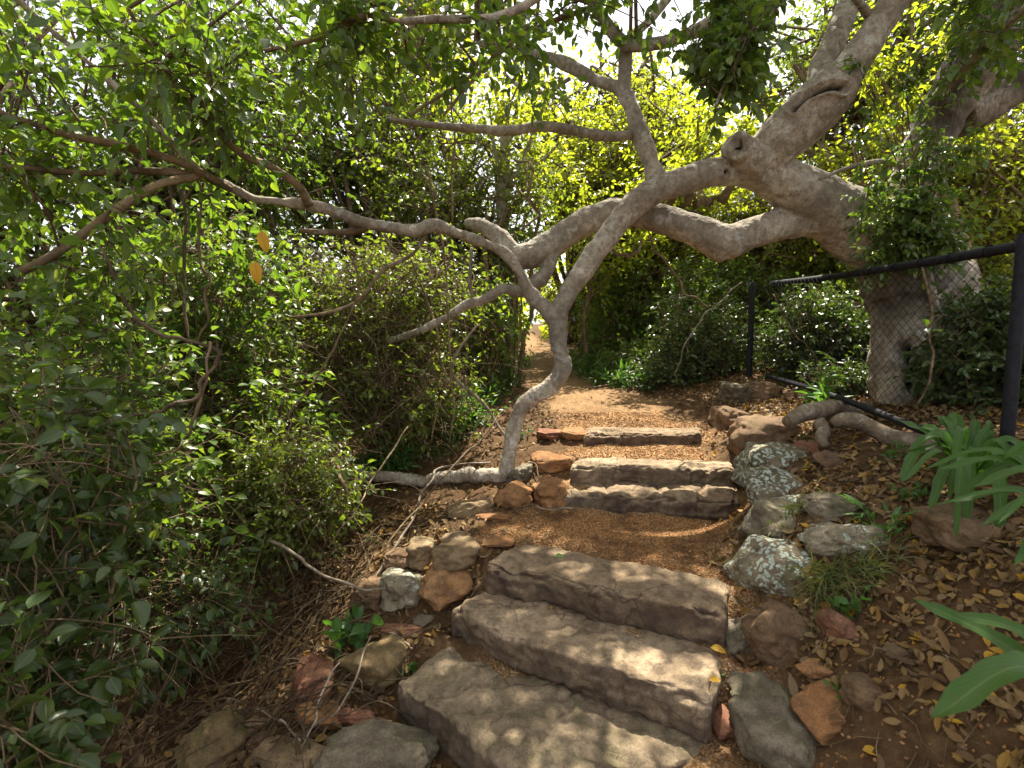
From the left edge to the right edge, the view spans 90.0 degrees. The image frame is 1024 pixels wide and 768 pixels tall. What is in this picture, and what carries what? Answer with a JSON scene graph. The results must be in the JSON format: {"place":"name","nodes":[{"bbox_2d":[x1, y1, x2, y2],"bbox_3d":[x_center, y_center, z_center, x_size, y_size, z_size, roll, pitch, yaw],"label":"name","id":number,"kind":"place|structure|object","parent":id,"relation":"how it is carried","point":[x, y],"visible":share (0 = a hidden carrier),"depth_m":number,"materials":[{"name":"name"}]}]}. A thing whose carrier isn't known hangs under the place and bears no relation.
{"place":"outdoors","nodes":[
{"label":"outdoors","id":0,"kind":"place"},
{"bbox_2d":[0,0,1023,328],"label":"sky","id":1,"kind":"structure","parent":0,"point":[684,6],"materials":[{"name":"white"}]},
{"bbox_2d":[6,324,1023,767],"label":"ground","id":2,"kind":"structure","parent":0,"point":[572,394],"depth_m":2.57,"materials":[{"name":"soil"}]},
{"bbox_2d":[0,0,176,399],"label":"tree","id":3,"kind":"object","parent":2,"relation":"on","point":[8,280],"visible":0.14,"depth_m":5.28,"materials":[{"name":"green plant"}]},
{"bbox_2d":[0,234,253,767],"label":"shrub","id":4,"kind":"object","parent":2,"relation":"on","point":[57,731],"visible":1,"depth_m":1.62,"materials":[{"name":"green plant"}]},
{"bbox_2d":[0,260,263,704],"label":"shrub","id":5,"kind":"object","parent":2,"relation":"on","point":[16,373],"visible":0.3,"depth_m":2.41,"materials":[{"name":"green plant"}]},
{"bbox_2d":[24,511,308,767],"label":"shrub","id":6,"kind":"object","parent":2,"relation":"on","point":[214,603],"visible":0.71,"depth_m":2.32,"materials":[{"name":"green plant"}]},
{"bbox_2d":[1,0,369,474],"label":"tree","id":7,"kind":"object","parent":2,"relation":"on","point":[199,141],"visible":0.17,"depth_m":5.92,"materials":[{"name":"green plant"}]},
{"bbox_2d":[21,257,362,426],"bbox_3d":[-3.877,-0.481,7.220,4.543,2.900,3.054,0,5,0],"label":"tree","id":8,"kind":"object","parent":2,"relation":"on","point":[298,332],"visible":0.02,"depth_m":7.08,"materials":[{"name":"green plant"}]},
{"bbox_2d":[41,128,379,590],"bbox_3d":[-2.131,-0.077,3.735,2.337,3.335,2.080,0,5,0],"label":"shrub","id":9,"kind":"object","parent":2,"relation":"on","point":[225,318],"visible":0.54,"depth_m":3.51,"materials":[{"name":"green plant"}]},
{"bbox_2d":[174,705,249,767],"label":"stone","id":10,"kind":"object","parent":2,"relation":"on","point":[229,743],"visible":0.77,"depth_m":2.10,"materials":[{"name":"stone"}]},
{"bbox_2d":[80,522,435,767],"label":"creeper undergrowth","id":11,"kind":"object","parent":2,"relation":"on","point":[280,664],"visible":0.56,"depth_m":2.35,"materials":[{"name":"brown plant"}]},
{"bbox_2d":[90,392,442,697],"bbox_3d":[-1.569,0.814,3.146,1.735,1.570,1.635,-5,7,-43],"label":"shrub","id":12,"kind":"object","parent":2,"relation":"on","point":[274,509],"visible":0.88,"depth_m":3.01,"materials":[{"name":"green plant"}]},
{"bbox_2d":[251,735,324,767],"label":"stone","id":13,"kind":"object","parent":2,"relation":"on","point":[283,755],"visible":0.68,"depth_m":2.03,"materials":[{"name":"stone"}]},
{"bbox_2d":[21,402,557,767],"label":"leaf litter","id":14,"kind":"object","parent":2,"relation":"on","point":[249,761],"visible":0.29,"depth_m":2.78,"materials":[{"name":"plant"}]},
{"bbox_2d":[288,652,335,712],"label":"stone","id":15,"kind":"object","parent":2,"relation":"on","point":[302,677],"visible":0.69,"depth_m":2.31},
{"bbox_2d":[294,699,343,730],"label":"stone","id":16,"kind":"object","parent":2,"relation":"on","point":[321,712],"visible":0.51,"depth_m":2.17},
{"bbox_2d":[269,539,385,591],"bbox_3d":[-0.989,0.960,2.703,0.644,0.249,0.060,1,5,7],"label":"dead stick","id":17,"kind":"object","parent":2,"relation":"on","point":[304,562],"visible":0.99,"depth_m":2.70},
{"bbox_2d":[321,602,383,661],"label":"seedling","id":18,"kind":"object","parent":2,"relation":"on","point":[359,632],"visible":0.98,"depth_m":2.57,"materials":[{"name":"green plant"}]},
{"bbox_2d":[337,707,374,726],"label":"stone","id":19,"kind":"object","parent":2,"relation":"on","point":[353,718],"visible":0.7,"depth_m":2.18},
{"bbox_2d":[238,7,477,404],"bbox_3d":[-2.973,-2.852,8.387,5.107,6.620,3.719,0,5,0],"label":"tree","id":20,"kind":"object","parent":2,"relation":"on","point":[342,169],"visible":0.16,"depth_m":7.94,"materials":[{"name":"green plant"}]},
{"bbox_2d":[349,575,381,611],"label":"stone","id":21,"kind":"object","parent":2,"relation":"on","point":[358,595],"visible":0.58,"depth_m":2.78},
{"bbox_2d":[335,633,406,692],"bbox_3d":[-0.657,1.343,2.465,0.321,0.208,0.303,1,5,17],"label":"stone","id":22,"kind":"object","parent":2,"relation":"on","point":[383,657],"visible":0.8,"depth_m":2.35,"materials":[{"name":"stone"}]},
{"bbox_2d":[339,437,402,500],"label":"herb","id":23,"kind":"object","parent":2,"relation":"on","point":[376,466],"visible":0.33,"depth_m":4.35,"materials":[{"name":"green plant"}]},
{"bbox_2d":[313,719,439,767],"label":"stone","id":24,"kind":"object","parent":2,"relation":"on","point":[374,743],"visible":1,"depth_m":2.00,"materials":[{"name":"stone"}]},
{"bbox_2d":[249,187,533,468],"bbox_3d":[-1.126,-0.181,4.741,2.801,3.067,2.487,0,5,0],"label":"shrub","id":25,"kind":"object","parent":2,"relation":"on","point":[371,397],"visible":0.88,"depth_m":4.42,"materials":[{"name":"green plant"}]},
{"bbox_2d":[383,547,408,568],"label":"stone","id":26,"kind":"object","parent":2,"relation":"on","point":[392,556],"visible":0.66,"depth_m":3.01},
{"bbox_2d":[369,426,430,473],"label":"herb","id":27,"kind":"object","parent":2,"relation":"on","point":[405,457],"visible":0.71,"depth_m":4.36,"materials":[{"name":"green plant"}]},
{"bbox_2d":[379,567,422,611],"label":"stone","id":28,"kind":"object","parent":2,"relation":"on","point":[402,587],"visible":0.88,"depth_m":2.75,"materials":[{"name":"stone"}]},
{"bbox_2d":[275,0,532,353],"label":"tree","id":29,"kind":"object","parent":2,"relation":"on","point":[425,11],"visible":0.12,"depth_m":10.31,"materials":[{"name":"green plant"}]},
{"bbox_2d":[406,536,436,570],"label":"stone","id":30,"kind":"object","parent":2,"relation":"on","point":[418,549],"visible":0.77,"depth_m":2.95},
{"bbox_2d":[418,563,472,611],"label":"stone","id":31,"kind":"object","parent":2,"relation":"on","point":[439,590],"visible":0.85,"depth_m":2.74,"materials":[{"name":"stone"}]},
{"bbox_2d":[431,531,480,571],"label":"stone","id":32,"kind":"object","parent":2,"relation":"on","point":[456,551],"visible":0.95,"depth_m":2.81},
{"bbox_2d":[429,393,488,442],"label":"herb","id":33,"kind":"object","parent":2,"relation":"on","point":[457,436],"visible":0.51,"depth_m":4.67,"materials":[{"name":"green plant"}]},
{"bbox_2d":[337,83,589,387],"bbox_3d":[-0.636,-2.091,7.770,3.446,4.291,3.069,0,5,0],"label":"tree","id":34,"kind":"object","parent":2,"relation":"on","point":[466,196],"visible":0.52,"depth_m":7.20,"materials":[{"name":"green plant"}]},
{"bbox_2d":[447,497,493,518],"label":"stone","id":35,"kind":"object","parent":2,"relation":"on","point":[470,508],"visible":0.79,"depth_m":3.31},
{"bbox_2d":[449,324,504,436],"bbox_3d":[-0.273,0.037,4.486,0.543,1.129,0.148,-1,5,-6],"label":"dead stick","id":36,"kind":"object","parent":2,"relation":"on","point":[474,395],"visible":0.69,"depth_m":4.46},
{"bbox_2d":[442,381,519,426],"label":"herb","id":37,"kind":"object","parent":2,"relation":"on","point":[481,407],"visible":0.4,"depth_m":4.96,"materials":[{"name":"green plant"}]},
{"bbox_2d":[427,259,536,395],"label":"shrub","id":38,"kind":"object","parent":2,"relation":"on","point":[495,351],"visible":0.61,"depth_m":6.11,"materials":[{"name":"green plant"}]},
{"bbox_2d":[463,372,518,409],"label":"herb","id":39,"kind":"object","parent":2,"relation":"on","point":[493,384],"visible":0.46,"depth_m":5.78,"materials":[{"name":"green plant"}]},
{"bbox_2d":[415,33,579,378],"bbox_3d":[-0.122,-2.613,7.740,2.219,5.127,2.272,-5,7,-45],"label":"tree","id":40,"kind":"object","parent":2,"relation":"on","point":[500,118],"visible":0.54,"depth_m":7.45,"materials":[{"name":"green plant"}]},
{"bbox_2d":[485,358,531,391],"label":"herb","id":41,"kind":"object","parent":2,"relation":"on","point":[506,368],"visible":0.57,"depth_m":6.77,"materials":[{"name":"green plant"}]},
{"bbox_2d":[3,142,1015,382],"bbox_3d":[0.083,-4.285,16.425,53.204,10.692,23.009,0,5,0],"label":"wood","id":42,"kind":"object","parent":2,"relation":"on","point":[542,327],"visible":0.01,"depth_m":18.46,"materials":[{"name":"green plant"}]},
{"bbox_2d":[0,0,1023,486],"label":"fig tree","id":43,"kind":"object","parent":2,"relation":"on","point":[724,56],"visible":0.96,"depth_m":2.90,"materials":[{"name":"green plant"}]},
{"bbox_2d":[64,246,220,416],"bbox_3d":[-1.649,-0.234,2.288,0.654,0.762,0.159,-1,5,-8],"label":"hanging creeper","id":44,"kind":"object","parent":43,"relation":"hanging from","point":[201,379],"visible":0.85,"depth_m":2.29,"materials":[{"name":"brown plant"}]},
{"bbox_2d":[181,187,191,356],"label":"hanging creeper","id":45,"kind":"object","parent":43,"relation":"hanging from","point":[184,263],"visible":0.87,"depth_m":2.59,"materials":[{"name":"brown plant"}]},
{"bbox_2d":[197,183,211,340],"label":"hanging creeper","id":46,"kind":"object","parent":43,"relation":"hanging from","point":[201,265],"visible":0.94,"depth_m":2.63,"materials":[{"name":"brown plant"}]},
{"bbox_2d":[281,217,359,443],"bbox_3d":[-1.169,-0.359,3.102,0.488,1.399,0.082,-3,6,-33],"label":"hanging creeper","id":47,"kind":"object","parent":43,"relation":"hanging from","point":[329,356],"visible":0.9,"depth_m":3.16,"materials":[{"name":"brown plant"}]},
{"bbox_2d":[428,170,454,443],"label":"hanging creeper","id":48,"kind":"object","parent":43,"relation":"hanging from","point":[441,238],"visible":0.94,"depth_m":3.90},
{"bbox_2d":[833,42,1001,293],"bbox_3d":[2.857,-1.558,3.728,1.253,1.830,0.728,0,5,0],"label":"ivy","id":49,"kind":"object","parent":43,"relation":"attached to","point":[928,225],"visible":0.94,"depth_m":3.70,"materials":[{"name":"green plant"}]},
{"bbox_2d":[493,479,532,507],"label":"stone","id":50,"kind":"object","parent":2,"relation":"on","point":[516,493],"visible":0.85,"depth_m":3.49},
{"bbox_2d":[506,463,533,483],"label":"stone","id":51,"kind":"object","parent":2,"relation":"on","point":[523,472],"visible":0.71,"depth_m":3.85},
{"bbox_2d":[532,475,567,509],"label":"stone","id":52,"kind":"object","parent":2,"relation":"on","point":[549,492],"visible":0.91,"depth_m":3.51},
{"bbox_2d":[530,451,572,473],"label":"stone","id":53,"kind":"object","parent":2,"relation":"on","point":[548,462],"visible":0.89,"depth_m":3.90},
{"bbox_2d":[397,646,708,767],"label":"stone step","id":54,"kind":"object","parent":2,"relation":"on","point":[477,714],"visible":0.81,"depth_m":2.02,"materials":[{"name":"grey stone"}]},
{"bbox_2d":[100,390,1023,767],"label":"twig litter","id":55,"kind":"object","parent":2,"relation":"on","point":[702,562],"visible":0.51,"depth_m":2.48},
{"bbox_2d":[451,592,721,743],"bbox_3d":[0.309,1.229,2.381,1.258,0.231,0.486,3,6,35],"label":"stone step","id":56,"kind":"object","parent":2,"relation":"on","point":[663,680],"visible":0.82,"depth_m":2.20,"materials":[{"name":"stone"}]},
{"bbox_2d":[155,417,1023,767],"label":"rubble","id":57,"kind":"object","parent":2,"relation":"on","point":[939,669],"visible":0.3,"depth_m":2.30,"materials":[{"name":"brown stone"}]},
{"bbox_2d":[467,23,739,349],"bbox_3d":[2.444,-4.689,13.195,7.305,7.689,5.156,0,5,0],"label":"tree","id":58,"kind":"object","parent":2,"relation":"on","point":[637,73],"visible":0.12,"depth_m":12.16,"materials":[{"name":"green plant"}]},
{"bbox_2d":[484,545,730,647],"bbox_3d":[0.454,1.037,2.595,1.193,0.225,0.385,2,6,26],"label":"stone step","id":59,"kind":"object","parent":2,"relation":"on","point":[680,605],"visible":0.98,"depth_m":2.45,"materials":[{"name":"stone"}]},
{"bbox_2d":[554,168,676,372],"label":"tree","id":60,"kind":"object","parent":2,"relation":"on","point":[590,283],"visible":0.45,"depth_m":8.10,"materials":[{"name":"green plant"}]},
{"bbox_2d":[567,249,670,372],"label":"shrub","id":61,"kind":"object","parent":2,"relation":"on","point":[597,337],"visible":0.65,"depth_m":8.65,"materials":[{"name":"green plant"}]},
{"bbox_2d":[590,330,668,379],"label":"shrub","id":62,"kind":"object","parent":2,"relation":"on","point":[620,352],"visible":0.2,"depth_m":7.39,"materials":[{"name":"green plant"}]},
{"bbox_2d":[509,49,765,346],"bbox_3d":[2.341,-3.521,9.854,5.451,6.204,4.727,0,5,0],"label":"tree","id":63,"kind":"object","parent":2,"relation":"on","point":[599,171],"visible":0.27,"depth_m":9.46,"materials":[{"name":"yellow plant"}]},
{"bbox_2d":[583,427,701,445],"bbox_3d":[1.140,0.467,4.431,1.080,0.168,0.341,0,5,0],"label":"stone step","id":64,"kind":"object","parent":2,"relation":"on","point":[621,436],"visible":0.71,"depth_m":4.31,"materials":[{"name":"stone"}]},
{"bbox_2d":[564,481,739,520],"bbox_3d":[0.978,0.804,3.593,1.235,0.214,0.455,1,5,9],"label":"stone step","id":65,"kind":"object","parent":2,"relation":"on","point":[713,502],"visible":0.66,"depth_m":3.42,"materials":[{"name":"stone"}]},
{"bbox_2d":[570,456,734,486],"bbox_3d":[1.035,0.661,3.750,1.227,0.210,0.303,0,5,3],"label":"stone step","id":66,"kind":"object","parent":2,"relation":"on","point":[649,472],"visible":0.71,"depth_m":3.65,"materials":[{"name":"stone"}]},
{"bbox_2d":[612,264,763,394],"bbox_3d":[2.312,-0.550,6.519,1.618,1.959,1.990,5,7,43],"label":"shrub","id":67,"kind":"object","parent":2,"relation":"on","point":[666,366],"visible":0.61,"depth_m":6.39,"materials":[{"name":"green plant"}]},
{"bbox_2d":[611,80,786,238],"bbox_3d":[2.903,-2.347,6.831,3.263,3.545,1.983,2,6,25],"label":"tree","id":68,"kind":"object","parent":2,"relation":"on","point":[699,197],"visible":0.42,"depth_m":6.60,"materials":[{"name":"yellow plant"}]},
{"bbox_2d":[662,303,763,383],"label":"shrub","id":69,"kind":"object","parent":2,"relation":"on","point":[708,357],"visible":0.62,"depth_m":6.21,"materials":[{"name":"green plant"}]},
{"bbox_2d":[712,704,735,740],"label":"stone","id":70,"kind":"object","parent":2,"relation":"on","point":[722,729],"visible":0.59,"depth_m":1.96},
{"bbox_2d":[619,242,832,350],"bbox_3d":[3.400,-1.274,8.182,3.099,2.224,2.215,2,6,25],"label":"shrub","id":71,"kind":"object","parent":2,"relation":"on","point":[740,274],"visible":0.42,"depth_m":7.88,"materials":[{"name":"green plant"}]},
{"bbox_2d":[707,405,750,430],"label":"stone","id":72,"kind":"object","parent":2,"relation":"on","point":[721,418],"visible":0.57,"depth_m":4.48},
{"bbox_2d":[435,407,1023,767],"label":"gravel","id":73,"kind":"structure","parent":2,"relation":"on","point":[667,527],"depth_m":3.09,"materials":[{"name":"gravel"}]},
{"bbox_2d":[718,381,752,403],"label":"stone","id":74,"kind":"object","parent":2,"relation":"on","point":[734,393],"visible":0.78,"depth_m":5.04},
{"bbox_2d":[725,617,750,654],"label":"stone","id":75,"kind":"object","parent":2,"relation":"on","point":[735,641],"visible":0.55,"depth_m":2.23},
{"bbox_2d":[719,414,803,455],"bbox_3d":[1.898,0.397,3.955,0.571,0.328,0.621,0,5,0],"label":"boulder","id":76,"kind":"object","parent":2,"relation":"on","point":[743,430],"visible":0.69,"depth_m":3.72,"materials":[{"name":"brown stone"}]},
{"bbox_2d":[742,381,781,400],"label":"stone","id":77,"kind":"object","parent":2,"relation":"on","point":[764,389],"visible":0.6,"depth_m":4.98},
{"bbox_2d":[647,127,889,347],"bbox_3d":[4.220,-2.357,8.701,3.827,3.636,2.895,0,5,0],"label":"tree","id":78,"kind":"object","parent":2,"relation":"on","point":[760,202],"visible":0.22,"depth_m":8.12,"materials":[{"name":"green plant"}]},
{"bbox_2d":[738,494,799,536],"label":"boulder","id":79,"kind":"object","parent":2,"relation":"on","point":[761,514],"visible":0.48,"depth_m":2.57,"materials":[{"name":"stone"}]},
{"bbox_2d":[723,534,816,596],"bbox_3d":[1.268,0.861,2.430,0.439,0.253,0.400,0,5,0],"label":"boulder","id":80,"kind":"object","parent":2,"relation":"on","point":[751,561],"visible":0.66,"depth_m":2.34,"materials":[{"name":"stone"}]},
{"bbox_2d":[731,441,808,487],"bbox_3d":[1.701,0.552,3.378,0.416,0.321,0.548,0,5,0],"label":"boulder","id":81,"kind":"object","parent":2,"relation":"on","point":[774,453],"visible":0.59,"depth_m":3.27,"materials":[{"name":"stone"}]},
{"bbox_2d":[726,670,817,767],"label":"stone","id":82,"kind":"object","parent":2,"relation":"on","point":[770,730],"visible":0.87,"depth_m":1.81,"materials":[{"name":"stone"}]},
{"bbox_2d":[744,465,801,504],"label":"boulder","id":83,"kind":"object","parent":2,"relation":"on","point":[765,482],"visible":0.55,"depth_m":2.85,"materials":[{"name":"stone"}]},
{"bbox_2d":[740,595,809,665],"bbox_3d":[1.155,1.061,2.234,0.308,0.232,0.349,1,5,16],"label":"stone","id":84,"kind":"object","parent":2,"relation":"on","point":[775,630],"visible":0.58,"depth_m":2.12,"materials":[{"name":"stone"}]},
{"bbox_2d":[739,270,870,385],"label":"shrub","id":85,"kind":"object","parent":2,"relation":"on","point":[843,351],"visible":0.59,"depth_m":5.40,"materials":[{"name":"green plant"}]},
{"bbox_2d":[795,658,832,679],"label":"stone","id":86,"kind":"object","parent":2,"relation":"on","point":[811,668],"visible":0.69,"depth_m":1.94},
{"bbox_2d":[790,679,845,745],"bbox_3d":[1.121,1.186,1.828,0.232,0.172,0.222,0,5,0],"label":"stone","id":87,"kind":"object","parent":2,"relation":"on","point":[813,704],"visible":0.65,"depth_m":1.80,"materials":[{"name":"stone"}]},
{"bbox_2d":[759,538,889,634],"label":"grass tuft","id":88,"kind":"object","parent":2,"relation":"on","point":[826,577],"visible":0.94,"depth_m":2.15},
{"bbox_2d":[794,365,854,402],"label":"seedling","id":89,"kind":"object","parent":2,"relation":"on","point":[822,395],"visible":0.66,"depth_m":3.85,"materials":[{"name":"green plant"}]},
{"bbox_2d":[632,367,1023,767],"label":"leaf litter","id":90,"kind":"object","parent":2,"relation":"on","point":[1004,759],"visible":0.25,"depth_m":2.05,"materials":[{"name":"plant"}]},
{"bbox_2d":[787,345,869,402],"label":"shrub","id":91,"kind":"object","parent":2,"relation":"on","point":[851,374],"visible":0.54,"depth_m":4.56,"materials":[{"name":"green plant"}]},
{"bbox_2d":[812,450,846,467],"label":"stone","id":92,"kind":"object","parent":2,"relation":"on","point":[827,457],"visible":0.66,"depth_m":2.87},
{"bbox_2d":[796,491,864,521],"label":"stone","id":93,"kind":"object","parent":2,"relation":"on","point":[830,506],"visible":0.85,"depth_m":2.38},
{"bbox_2d":[815,607,859,641],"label":"stone","id":94,"kind":"object","parent":2,"relation":"on","point":[843,627],"visible":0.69,"depth_m":2.02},
{"bbox_2d":[797,522,889,556],"bbox_3d":[1.533,0.694,2.320,0.442,0.153,0.280,0,5,0],"label":"stone","id":95,"kind":"object","parent":2,"relation":"on","point":[821,544],"visible":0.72,"depth_m":2.25,"materials":[{"name":"stone"}]},
{"bbox_2d":[829,585,871,619],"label":"seedling","id":96,"kind":"object","parent":2,"relation":"on","point":[836,601],"visible":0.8,"depth_m":2.06,"materials":[{"name":"green plant"}]},
{"bbox_2d":[839,672,885,712],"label":"stone","id":97,"kind":"object","parent":2,"relation":"on","point":[861,691],"visible":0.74,"depth_m":1.73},
{"bbox_2d":[816,513,933,616],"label":"grass tuft","id":98,"kind":"object","parent":2,"relation":"on","point":[873,563],"visible":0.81,"depth_m":2.14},
{"bbox_2d":[834,493,921,540],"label":"seedling","id":99,"kind":"object","parent":2,"relation":"on","point":[896,512],"visible":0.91,"depth_m":2.23,"materials":[{"name":"green plant"}]},
{"bbox_2d":[736,0,1023,310],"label":"tree","id":100,"kind":"object","parent":2,"relation":"on","point":[804,55],"visible":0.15,"depth_m":9.11,"materials":[{"name":"green plant"}]},
{"bbox_2d":[746,233,1023,447],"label":"fence","id":101,"kind":"object","parent":2,"relation":"on","point":[1012,376],"visible":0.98,"depth_m":2.90,"materials":[{"name":"black metal"}]},
{"bbox_2d":[916,267,934,409],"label":"hanging creeper","id":102,"kind":"object","parent":101,"relation":"hanging from","point":[929,334],"visible":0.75,"depth_m":3.25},
{"bbox_2d":[756,61,1023,332],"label":"tree","id":103,"kind":"object","parent":2,"relation":"on","point":[1004,171],"visible":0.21,"depth_m":6.87,"materials":[{"name":"green plant"}]},
{"bbox_2d":[845,0,1023,298],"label":"tree","id":104,"kind":"object","parent":2,"relation":"on","point":[880,79],"visible":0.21,"depth_m":6.39,"materials":[{"name":"green plant"}]},
{"bbox_2d":[874,261,1023,407],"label":"shrub","id":105,"kind":"object","parent":2,"relation":"on","point":[955,346],"visible":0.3,"depth_m":3.38,"materials":[{"name":"green plant"}]},
{"bbox_2d":[908,502,1000,555],"bbox_3d":[1.907,0.622,2.086,0.428,0.196,0.367,0,5,0],"label":"stone","id":106,"kind":"object","parent":2,"relation":"on","point":[935,522],"visible":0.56,"depth_m":2.06,"materials":[{"name":"stone"}]},
{"bbox_2d":[886,274,1023,418],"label":"shrub","id":107,"kind":"object","parent":2,"relation":"on","point":[978,367],"visible":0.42,"depth_m":3.26,"materials":[{"name":"green plant"}]},
{"bbox_2d":[898,411,1023,538],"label":"strap-leaved plant","id":108,"kind":"object","parent":2,"relation":"on","point":[957,436],"visible":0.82,"depth_m":2.23,"materials":[{"name":"plant"}]},
{"bbox_2d":[914,599,1023,718],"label":"plant","id":109,"kind":"object","parent":2,"relation":"on","point":[978,683],"visible":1,"depth_m":1.21,"materials":[{"name":"plant"}]},
{"bbox_2d":[922,441,1023,564],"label":"strap-leaved plant","id":110,"kind":"object","parent":2,"relation":"on","point":[989,475],"visible":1,"depth_m":1.80,"materials":[{"name":"plant"}]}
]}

